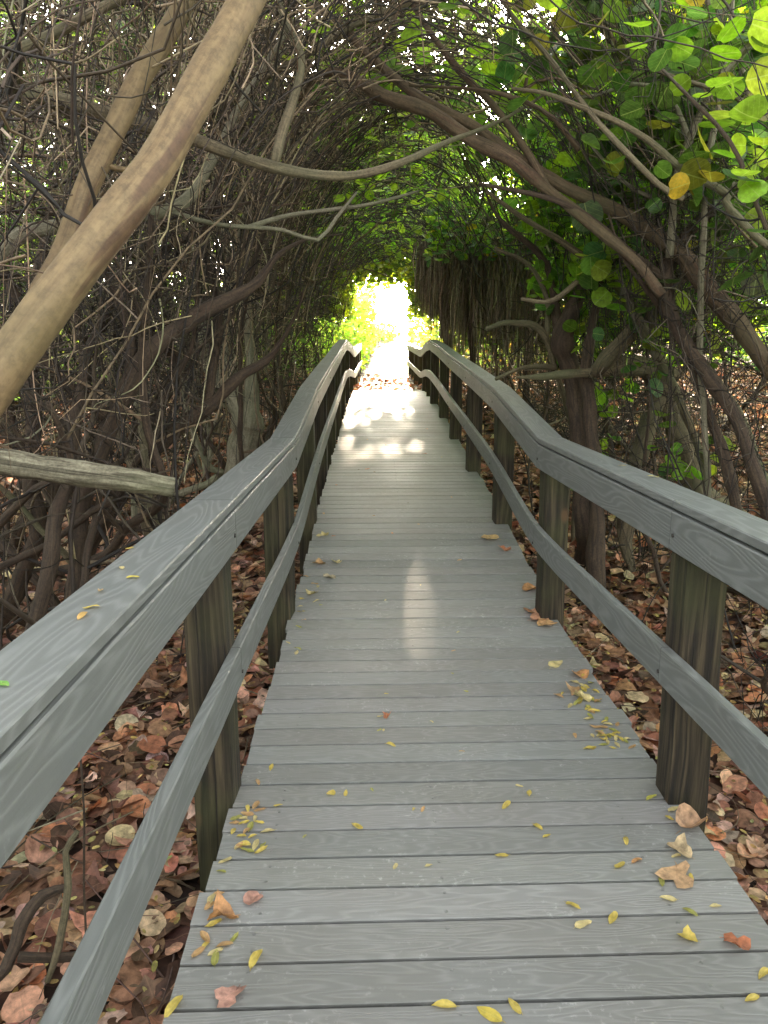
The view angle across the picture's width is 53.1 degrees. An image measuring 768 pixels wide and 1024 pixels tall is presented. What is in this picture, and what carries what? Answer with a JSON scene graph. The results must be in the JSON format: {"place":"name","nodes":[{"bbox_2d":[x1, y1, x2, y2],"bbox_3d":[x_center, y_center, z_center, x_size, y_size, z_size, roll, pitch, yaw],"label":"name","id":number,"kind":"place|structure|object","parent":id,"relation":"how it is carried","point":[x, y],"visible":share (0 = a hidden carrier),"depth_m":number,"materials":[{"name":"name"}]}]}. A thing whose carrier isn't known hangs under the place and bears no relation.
{"place":"outdoors","nodes":[
{"label":"outdoors","id":0,"kind":"place"},
{"bbox_2d":[0,0,759,334],"label":"sky","id":1,"kind":"structure","parent":0,"point":[391,305],"materials":[{"name":"white"}]},
{"bbox_2d":[0,327,767,1023],"bbox_3d":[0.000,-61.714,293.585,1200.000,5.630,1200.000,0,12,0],"label":"ground","id":2,"kind":"structure","parent":0,"point":[94,901],"depth_m":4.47,"materials":[{"name":"brown plant"}]},
{"bbox_2d":[44,830,79,982],"bbox_3d":[-0.923,1.130,2.201,0.038,0.430,0.136,8,14,34],"label":"fallen branch","id":3,"kind":"object","parent":2,"relation":"on","point":[60,937],"visible":1,"depth_m":2.19,"materials":[{"name":"wood"}]},
{"bbox_2d":[0,164,166,560],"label":"tree","id":4,"kind":"object","parent":2,"relation":"on","point":[18,532],"visible":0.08,"depth_m":7.12,"materials":[{"name":"brown plant"}]},
{"bbox_2d":[80,759,86,931],"bbox_3d":[-0.805,0.903,2.059,0.032,0.578,0.041,-3,12,-14],"label":"dead vine","id":5,"kind":"object","parent":2,"relation":"on","point":[84,819],"visible":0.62,"depth_m":2.07,"materials":[{"name":"brown plant"}]},
{"bbox_2d":[0,88,174,634],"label":"upright tree","id":6,"kind":"object","parent":2,"relation":"on","point":[17,578],"visible":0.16,"depth_m":4.99,"materials":[{"name":"brown plant"}]},
{"bbox_2d":[0,0,205,453],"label":"slender tree","id":7,"kind":"object","parent":2,"relation":"on","point":[108,140],"visible":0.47,"depth_m":2.62,"materials":[{"name":"beige plant"}]},
{"bbox_2d":[14,261,193,437],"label":"tree","id":8,"kind":"object","parent":2,"relation":"on","point":[55,407],"visible":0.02,"depth_m":11.45,"materials":[{"name":"brown plant"}]},
{"bbox_2d":[8,272,215,492],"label":"tree","id":9,"kind":"object","parent":2,"relation":"on","point":[48,439],"visible":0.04,"depth_m":9.24,"materials":[{"name":"brown plant"}]},
{"bbox_2d":[0,0,264,290],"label":"bare tree","id":10,"kind":"object","parent":2,"relation":"on","point":[27,43],"visible":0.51,"depth_m":2.78,"materials":[{"name":"brown plant"}]},
{"bbox_2d":[0,0,266,417],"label":"leaning tree","id":11,"kind":"object","parent":2,"relation":"on","point":[43,312],"visible":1,"depth_m":1.83,"materials":[{"name":"beige plant"}]},
{"bbox_2d":[2,54,304,602],"bbox_3d":[-1.630,-1.078,5.150,2.274,4.038,1.668,0,12,0],"label":"black limbed tree","id":12,"kind":"object","parent":2,"relation":"on","point":[232,383],"visible":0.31,"depth_m":5.26,"materials":[{"name":"brown plant"}]},
{"bbox_2d":[0,126,306,473],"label":"tree","id":13,"kind":"object","parent":2,"relation":"on","point":[202,467],"visible":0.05,"depth_m":9.62,"materials":[{"name":"brown plant"}]},
{"bbox_2d":[0,9,319,543],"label":"tree","id":14,"kind":"object","parent":2,"relation":"on","point":[240,419],"visible":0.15,"depth_m":6.62,"materials":[{"name":"brown plant"}]},
{"bbox_2d":[102,0,731,311],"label":"overhead twigs","id":15,"kind":"object","parent":14,"relation":"attached to","point":[463,192],"visible":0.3,"depth_m":9.12,"materials":[{"name":"green plant"}]},
{"bbox_2d":[0,0,320,412],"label":"distant leaves","id":16,"kind":"object","parent":2,"relation":"on","point":[14,141],"visible":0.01,"depth_m":11.90,"materials":[{"name":"green plant"}]},
{"bbox_2d":[0,270,322,647],"bbox_3d":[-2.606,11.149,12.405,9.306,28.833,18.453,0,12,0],"label":"brush stems","id":17,"kind":"object","parent":2,"relation":"on","point":[28,599],"visible":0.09,"depth_m":7.01,"materials":[{"name":"brown plant"}]},
{"bbox_2d":[27,205,332,432],"bbox_3d":[-2.916,-2.256,11.171,5.106,6.035,3.742,-7,14,-30],"label":"tree","id":18,"kind":"object","parent":2,"relation":"on","point":[218,427],"visible":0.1,"depth_m":12.20,"materials":[{"name":"brown plant"}]},
{"bbox_2d":[0,75,371,599],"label":"dark tree","id":19,"kind":"object","parent":2,"relation":"on","point":[223,301],"visible":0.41,"depth_m":4.17,"materials":[{"name":"brown plant"}]},
{"bbox_2d":[0,0,383,655],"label":"tree","id":20,"kind":"object","parent":2,"relation":"on","point":[8,514],"visible":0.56,"depth_m":3.65,"materials":[{"name":"brown plant"}]},
{"bbox_2d":[0,0,400,650],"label":"tree","id":21,"kind":"object","parent":2,"relation":"on","point":[48,568],"visible":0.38,"depth_m":3.71,"materials":[{"name":"brown plant"}]},
{"bbox_2d":[0,75,410,594],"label":"brush","id":22,"kind":"object","parent":2,"relation":"on","point":[108,291],"visible":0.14,"depth_m":5.21,"materials":[{"name":"brown plant"}]},
{"bbox_2d":[124,118,314,474],"bbox_3d":[-1.667,-1.929,7.635,2.123,4.487,1.651,11,16,43],"label":"pale clump tree","id":23,"kind":"object","parent":2,"relation":"on","point":[250,442],"visible":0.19,"depth_m":7.54,"materials":[{"name":"grey plant"}]},
{"bbox_2d":[0,0,446,627],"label":"tree","id":24,"kind":"object","parent":2,"relation":"on","point":[142,516],"visible":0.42,"depth_m":4.25,"materials":[{"name":"brown plant"}]},
{"bbox_2d":[0,0,448,530],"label":"tree","id":25,"kind":"object","parent":2,"relation":"on","point":[201,450],"visible":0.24,"depth_m":7.00,"materials":[{"name":"brown plant"}]},
{"bbox_2d":[0,0,510,476],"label":"tangled brush","id":26,"kind":"object","parent":2,"relation":"on","point":[327,278],"visible":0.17,"depth_m":10.92,"materials":[{"name":"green plant"}]},
{"bbox_2d":[155,221,365,386],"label":"tree","id":27,"kind":"object","parent":2,"relation":"on","point":[361,269],"visible":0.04,"depth_m":17.06,"materials":[{"name":"brown plant"}]},
{"bbox_2d":[3,263,542,629],"bbox_3d":[-0.791,6.621,8.735,6.313,19.085,5.916,0,12,0],"label":"tree","id":28,"kind":"object","parent":2,"relation":"on","point":[214,449],"visible":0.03,"depth_m":6.84,"materials":[{"name":"brown plant"}]},
{"bbox_2d":[171,280,401,373],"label":"dune shrubs","id":29,"kind":"object","parent":2,"relation":"on","point":[360,327],"visible":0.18,"depth_m":31.45,"materials":[{"name":"green plant"}]},
{"bbox_2d":[133,157,448,443],"bbox_3d":[-0.914,3.674,11.256,3.900,18.557,5.229,0,12,0],"label":"tree","id":30,"kind":"object","parent":2,"relation":"on","point":[273,406],"visible":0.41,"depth_m":9.89,"materials":[{"name":"brown plant"}]},
{"bbox_2d":[0,0,607,409],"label":"crooked tree","id":31,"kind":"object","parent":2,"relation":"on","point":[183,199],"visible":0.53,"depth_m":4.03,"materials":[{"name":"brown plant"}]},
{"bbox_2d":[234,220,373,401],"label":"tree","id":32,"kind":"object","parent":2,"relation":"on","point":[313,356],"visible":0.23,"depth_m":15.98,"materials":[{"name":"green plant"}]},
{"bbox_2d":[220,145,431,426],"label":"tree","id":33,"kind":"object","parent":2,"relation":"on","point":[303,340],"visible":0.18,"depth_m":13.00,"materials":[{"name":"brown plant"}]},
{"bbox_2d":[0,0,663,315],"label":"arching tree","id":34,"kind":"object","parent":2,"relation":"on","point":[274,165],"visible":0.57,"depth_m":3.42,"materials":[{"name":"brown plant"}]},
{"bbox_2d":[234,264,466,382],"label":"tree","id":35,"kind":"object","parent":2,"relation":"on","point":[316,337],"visible":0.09,"depth_m":21.07,"materials":[{"name":"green plant"}]},
{"bbox_2d":[234,90,469,319],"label":"arch leaves","id":36,"kind":"object","parent":2,"relation":"on","point":[387,282],"visible":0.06,"depth_m":21.40,"materials":[{"name":"green plant"}]},
{"bbox_2d":[0,0,765,564],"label":"tree","id":37,"kind":"object","parent":2,"relation":"on","point":[144,452],"visible":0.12,"depth_m":4.74,"materials":[{"name":"brown plant"}]},
{"bbox_2d":[0,0,767,671],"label":"tangled limbs","id":38,"kind":"object","parent":2,"relation":"on","point":[114,68],"depth_m":5.34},
{"bbox_2d":[0,0,767,608],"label":"tangled vines","id":39,"kind":"object","parent":2,"relation":"on","point":[26,116],"visible":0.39,"depth_m":4.04,"materials":[{"name":"brown plant"}]},
{"bbox_2d":[0,448,174,496],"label":"broken log","id":40,"kind":"object","parent":39,"relation":"attached to","point":[65,471],"visible":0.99,"depth_m":2.76,"materials":[{"name":"wood"}]},
{"bbox_2d":[0,479,767,1023],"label":"fallen twigs","id":41,"kind":"object","parent":2,"relation":"on","point":[245,751],"depth_m":2.64,"materials":[{"name":"plant"}]},
{"bbox_2d":[325,153,532,304],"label":"frond twigs","id":42,"kind":"object","parent":2,"relation":"on","point":[454,235],"visible":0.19,"depth_m":12.41,"materials":[{"name":"green plant"}]},
{"bbox_2d":[411,201,475,371],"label":"thatch palm","id":43,"kind":"object","parent":2,"relation":"on","point":[424,275],"visible":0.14,"depth_m":15.32,"materials":[{"name":"brown plant"}]},
{"bbox_2d":[162,391,767,1023],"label":"boardwalk","id":44,"kind":"structure","parent":2,"relation":"on","point":[342,921],"depth_m":2.68,"materials":[{"name":"wood"}]},
{"bbox_2d":[164,994,182,1016],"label":"fallen leaf","id":45,"kind":"object","parent":44,"relation":"on","point":[171,1006],"visible":1,"depth_m":1.90,"materials":[{"name":"plant"}]},
{"bbox_2d":[0,340,361,1023],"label":"railing","id":46,"kind":"object","parent":44,"relation":"attached to","point":[69,676],"visible":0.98,"depth_m":1.87,"materials":[{"name":"wood"}]},
{"bbox_2d":[191,946,204,958],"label":"fallen leaf","id":47,"kind":"object","parent":44,"relation":"on","point":[198,951],"visible":1,"depth_m":2.08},
{"bbox_2d":[200,931,209,942],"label":"fallen leaf","id":48,"kind":"object","parent":44,"relation":"on","point":[204,935],"visible":1,"depth_m":2.13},
{"bbox_2d":[211,949,218,967],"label":"fallen leaf","id":49,"kind":"object","parent":44,"relation":"on","point":[214,958],"visible":1,"depth_m":2.05,"materials":[{"name":"plant"}]},
{"bbox_2d":[214,984,246,1007],"bbox_3d":[-0.381,1.216,1.928,0.087,0.016,0.069,-6,13,-26],"label":"fallen leaf","id":50,"kind":"object","parent":44,"relation":"on","point":[225,996],"visible":1,"depth_m":1.93,"materials":[{"name":"plant"}]},
{"bbox_2d":[243,891,262,904],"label":"fallen leaf","id":51,"kind":"object","parent":44,"relation":"on","point":[250,897],"visible":1,"depth_m":2.28,"materials":[{"name":"plant"}]},
{"bbox_2d":[249,949,262,969],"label":"fallen leaf","id":52,"kind":"object","parent":44,"relation":"on","point":[254,957],"visible":1,"depth_m":2.05,"materials":[{"name":"plant"}]},
{"bbox_2d":[431,999,459,1007],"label":"fallen leaf","id":53,"kind":"object","parent":44,"relation":"on","point":[445,1003],"visible":1,"depth_m":1.91,"materials":[{"name":"plant"}]},
{"bbox_2d":[477,1006,505,1022],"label":"fallen leaf","id":54,"kind":"object","parent":44,"relation":"on","point":[491,1014],"visible":1,"depth_m":1.88,"materials":[{"name":"plant"}]},
{"bbox_2d":[508,998,522,1014],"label":"fallen leaf","id":55,"kind":"object","parent":44,"relation":"on","point":[515,1006],"visible":1,"depth_m":1.90,"materials":[{"name":"plant"}]},
{"bbox_2d":[522,583,535,590],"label":"fallen leaf","id":56,"kind":"object","parent":44,"relation":"on","point":[527,586],"visible":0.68,"depth_m":5.04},
{"bbox_2d":[537,618,557,625],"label":"fallen leaf","id":57,"kind":"object","parent":44,"relation":"on","point":[542,621],"visible":1,"depth_m":4.49,"materials":[{"name":"plant"}]},
{"bbox_2d":[548,660,562,668],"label":"fallen leaf","id":58,"kind":"object","parent":44,"relation":"on","point":[555,664],"visible":1,"depth_m":3.95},
{"bbox_2d":[572,669,588,679],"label":"fallen leaf","id":59,"kind":"object","parent":44,"relation":"on","point":[579,673],"visible":1,"depth_m":3.83,"materials":[{"name":"plant"}]},
{"bbox_2d":[571,690,591,701],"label":"fallen leaf","id":60,"kind":"object","parent":44,"relation":"on","point":[588,697],"visible":1,"depth_m":3.58,"materials":[{"name":"plant"}]},
{"bbox_2d":[573,920,591,928],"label":"fallen leaf","id":61,"kind":"object","parent":44,"relation":"on","point":[579,924],"visible":1,"depth_m":2.18,"materials":[{"name":"plant"}]},
{"bbox_2d":[407,340,767,832],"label":"railing","id":62,"kind":"object","parent":44,"relation":"attached to","point":[716,547],"visible":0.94,"depth_m":2.80,"materials":[{"name":"wood"}]},
{"bbox_2d":[608,910,617,923],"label":"fallen leaf","id":63,"kind":"object","parent":44,"relation":"on","point":[613,916],"visible":1,"depth_m":2.20,"materials":[{"name":"plant"}]},
{"bbox_2d":[655,860,693,887],"bbox_3d":[0.918,1.117,2.373,0.127,0.023,0.106,-9,15,-37],"label":"fallen leaf","id":64,"kind":"object","parent":44,"relation":"on","point":[676,873],"visible":1,"depth_m":2.37,"materials":[{"name":"plant"}]},
{"bbox_2d":[667,832,694,859],"bbox_3d":[0.958,1.082,2.487,0.071,0.046,0.094,0,12,0],"label":"fallen leaf","id":65,"kind":"object","parent":44,"relation":"on","point":[681,845],"visible":1,"depth_m":2.50,"materials":[{"name":"plant"}]},
{"bbox_2d":[677,925,699,941],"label":"fallen leaf","id":66,"kind":"object","parent":44,"relation":"on","point":[688,933],"visible":1,"depth_m":2.14,"materials":[{"name":"plant"}]},
{"bbox_2d":[676,803,707,833],"bbox_3d":[1.040,1.045,2.616,0.122,0.064,0.099,0,12,0],"label":"fallen leaf","id":67,"kind":"object","parent":44,"relation":"on","point":[687,815],"visible":1,"depth_m":2.64,"materials":[{"name":"plant"}]},
{"bbox_2d":[720,932,750,949],"bbox_3d":[0.967,1.166,2.106,0.061,0.040,0.072,-3,12,-13],"label":"fallen leaf","id":68,"kind":"object","parent":44,"relation":"on","point":[743,942],"visible":1,"depth_m":2.10,"materials":[{"name":"plant"}]},
{"bbox_2d":[745,993,759,1000],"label":"fallen leaf","id":69,"kind":"object","parent":44,"relation":"on","point":[752,997],"visible":1,"depth_m":1.93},
{"bbox_2d":[758,967,767,978],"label":"fallen leaf","id":70,"kind":"object","parent":44,"relation":"on","point":[763,971],"visible":1,"depth_m":2.00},
{"bbox_2d":[414,251,519,380],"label":"leafy tree","id":71,"kind":"object","parent":2,"relation":"on","point":[497,372],"visible":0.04,"depth_m":17.20,"materials":[{"name":"brown plant"}]},
{"bbox_2d":[433,208,505,415],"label":"thatch palm","id":72,"kind":"object","parent":2,"relation":"on","point":[452,296],"visible":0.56,"depth_m":13.46,"materials":[{"name":"brown plant"}]},
{"bbox_2d":[193,0,748,263],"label":"arch crown","id":73,"kind":"object","parent":2,"relation":"on","point":[407,33],"visible":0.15,"depth_m":8.02,"materials":[{"name":"green plant"}]},
{"bbox_2d":[213,0,767,380],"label":"fallen limb tree","id":74,"kind":"object","parent":2,"relation":"on","point":[529,168],"visible":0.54,"depth_m":4.25,"materials":[{"name":"brown plant"}]},
{"bbox_2d":[474,0,767,501],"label":"knotted twigs","id":75,"kind":"object","parent":74,"relation":"attached to","point":[712,257],"visible":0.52,"depth_m":4.25,"materials":[{"name":"brown plant"}]},
{"bbox_2d":[460,322,522,387],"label":"leafy tree","id":76,"kind":"object","parent":2,"relation":"on","point":[504,362],"visible":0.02,"depth_m":19.36,"materials":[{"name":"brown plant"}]},
{"bbox_2d":[405,313,581,370],"bbox_3d":[5.435,-7.847,34.117,9.278,3.017,18.168,0,12,0],"label":"sunny scrub","id":77,"kind":"object","parent":2,"relation":"on","point":[412,331],"visible":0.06,"depth_m":28.09,"materials":[{"name":"yellow plant"}]},
{"bbox_2d":[259,0,767,411],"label":"crossing limbs","id":78,"kind":"object","parent":2,"relation":"on","point":[479,209],"visible":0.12,"depth_m":8.51,"materials":[{"name":"brown plant"}]},
{"bbox_2d":[280,0,767,614],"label":"leaning dark tree","id":79,"kind":"object","parent":2,"relation":"on","point":[756,476],"visible":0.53,"depth_m":4.36,"materials":[{"name":"brown plant"}]},
{"bbox_2d":[480,216,567,404],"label":"roots","id":80,"kind":"object","parent":2,"relation":"on","point":[500,287],"visible":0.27,"depth_m":12.82,"materials":[{"name":"brown plant"}]},
{"bbox_2d":[422,197,570,267],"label":"palm cover leaves","id":81,"kind":"object","parent":80,"relation":"attached to","point":[433,246],"visible":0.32,"depth_m":12.16,"materials":[{"name":"green plant"}]},
{"bbox_2d":[389,0,735,587],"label":"stout tree","id":82,"kind":"object","parent":2,"relation":"on","point":[590,529],"visible":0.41,"depth_m":6.04,"materials":[{"name":"brown plant"}]},
{"bbox_2d":[379,2,765,430],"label":"matted twigs","id":83,"kind":"object","parent":82,"relation":"attached to","point":[584,304],"visible":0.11,"depth_m":5.86,"materials":[{"name":"brown plant"}]},
{"bbox_2d":[386,243,767,641],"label":"brush stems","id":84,"kind":"object","parent":2,"relation":"on","point":[639,537],"visible":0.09,"depth_m":9.12,"materials":[{"name":"brown plant"}]},
{"bbox_2d":[390,206,763,417],"bbox_3d":[3.305,-2.958,13.438,6.080,4.910,3.691,8,14,33],"label":"leafy tree","id":85,"kind":"object","parent":2,"relation":"on","point":[522,330],"visible":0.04,"depth_m":13.43,"materials":[{"name":"brown plant"}]},
{"bbox_2d":[403,9,767,661],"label":"hanging roots","id":86,"kind":"object","parent":2,"relation":"on","point":[639,398],"visible":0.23,"depth_m":7.74,"materials":[{"name":"brown plant"}]},
{"bbox_2d":[485,42,687,541],"bbox_3d":[1.603,-1.539,6.311,1.603,4.186,1.245,0,12,0],"label":"tree","id":87,"kind":"object","parent":2,"relation":"on","point":[538,284],"visible":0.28,"depth_m":6.13,"materials":[{"name":"green plant"}]},
{"bbox_2d":[438,313,758,386],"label":"leafy tree","id":88,"kind":"object","parent":2,"relation":"on","point":[467,345],"depth_m":17.44,"materials":[{"name":"brown plant"}]},
{"bbox_2d":[449,50,749,472],"bbox_3d":[2.726,-2.153,8.831,3.069,5.303,5.765,6,13,24],"label":"leafy tree","id":89,"kind":"object","parent":2,"relation":"on","point":[606,426],"visible":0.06,"depth_m":9.42,"materials":[{"name":"brown plant"}]},
{"bbox_2d":[437,0,767,327],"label":"whip tree","id":90,"kind":"object","parent":2,"relation":"on","point":[624,129],"visible":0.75,"depth_m":3.59,"materials":[{"name":"green plant"}]},
{"bbox_2d":[449,0,763,497],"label":"sea grape shrub","id":91,"kind":"object","parent":2,"relation":"on","point":[593,267],"visible":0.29,"depth_m":4.97,"materials":[{"name":"green plant"}]},
{"bbox_2d":[487,0,767,325],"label":"greenery","id":92,"kind":"object","parent":2,"relation":"on","point":[763,3],"depth_m":6.90,"materials":[{"name":"green plant"}]},
{"bbox_2d":[491,234,765,476],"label":"leafy tree","id":93,"kind":"object","parent":2,"relation":"on","point":[612,430],"visible":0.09,"depth_m":9.51,"materials":[{"name":"brown plant"}]},
{"bbox_2d":[502,163,766,538],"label":"leafy tree","id":94,"kind":"object","parent":2,"relation":"on","point":[545,411],"visible":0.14,"depth_m":8.42,"materials":[{"name":"brown plant"}]},
{"bbox_2d":[503,0,767,295],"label":"sea grape tree","id":95,"kind":"object","parent":2,"relation":"on","point":[593,209],"visible":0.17,"depth_m":4.24,"materials":[{"name":"green plant"}]},
{"bbox_2d":[515,246,763,436],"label":"leafy tree","id":96,"kind":"object","parent":2,"relation":"on","point":[636,402],"visible":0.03,"depth_m":11.08,"materials":[{"name":"brown plant"}]},
{"bbox_2d":[516,124,767,583],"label":"forked tree","id":97,"kind":"object","parent":2,"relation":"on","point":[608,362],"visible":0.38,"depth_m":5.98,"materials":[{"name":"brown plant"}]},
{"bbox_2d":[518,0,767,497],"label":"sapling","id":98,"kind":"object","parent":2,"relation":"on","point":[684,153],"visible":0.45,"depth_m":3.86,"materials":[{"name":"green plant"}]},
{"bbox_2d":[536,0,767,729],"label":"leafy tree","id":99,"kind":"object","parent":2,"relation":"on","point":[752,109],"visible":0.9,"depth_m":3.03,"materials":[{"name":"green plant"}]},
{"bbox_2d":[536,306,767,511],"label":"leafy tree","id":100,"kind":"object","parent":2,"relation":"on","point":[751,438],"visible":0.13,"depth_m":7.60,"materials":[{"name":"brown plant"}]},
{"bbox_2d":[556,5,767,736],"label":"leafy tree","id":101,"kind":"object","parent":2,"relation":"on","point":[653,550],"visible":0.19,"depth_m":5.10,"materials":[{"name":"brown plant"}]},
{"bbox_2d":[577,287,767,466],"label":"leafy tree","id":102,"kind":"object","parent":2,"relation":"on","point":[734,357],"visible":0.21,"depth_m":9.26,"materials":[{"name":"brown plant"}]},
{"bbox_2d":[629,300,767,365],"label":"distant greenery","id":103,"kind":"object","parent":2,"relation":"on","point":[762,331],"depth_m":20.36,"materials":[{"name":"green plant"}]},
{"bbox_2d":[637,303,767,433],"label":"leafy tree","id":104,"kind":"object","parent":2,"relation":"on","point":[742,408],"visible":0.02,"depth_m":12.71,"materials":[{"name":"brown plant"}]},
{"bbox_2d":[728,104,767,613],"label":"leafy tree","id":105,"kind":"object","parent":2,"relation":"on","point":[759,128],"visible":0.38,"depth_m":3.77,"materials":[{"name":"green plant"}]},
{"bbox_2d":[357,337,429,390],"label":"path","id":106,"kind":"structure","parent":0,"point":[388,360],"depth_m":29.27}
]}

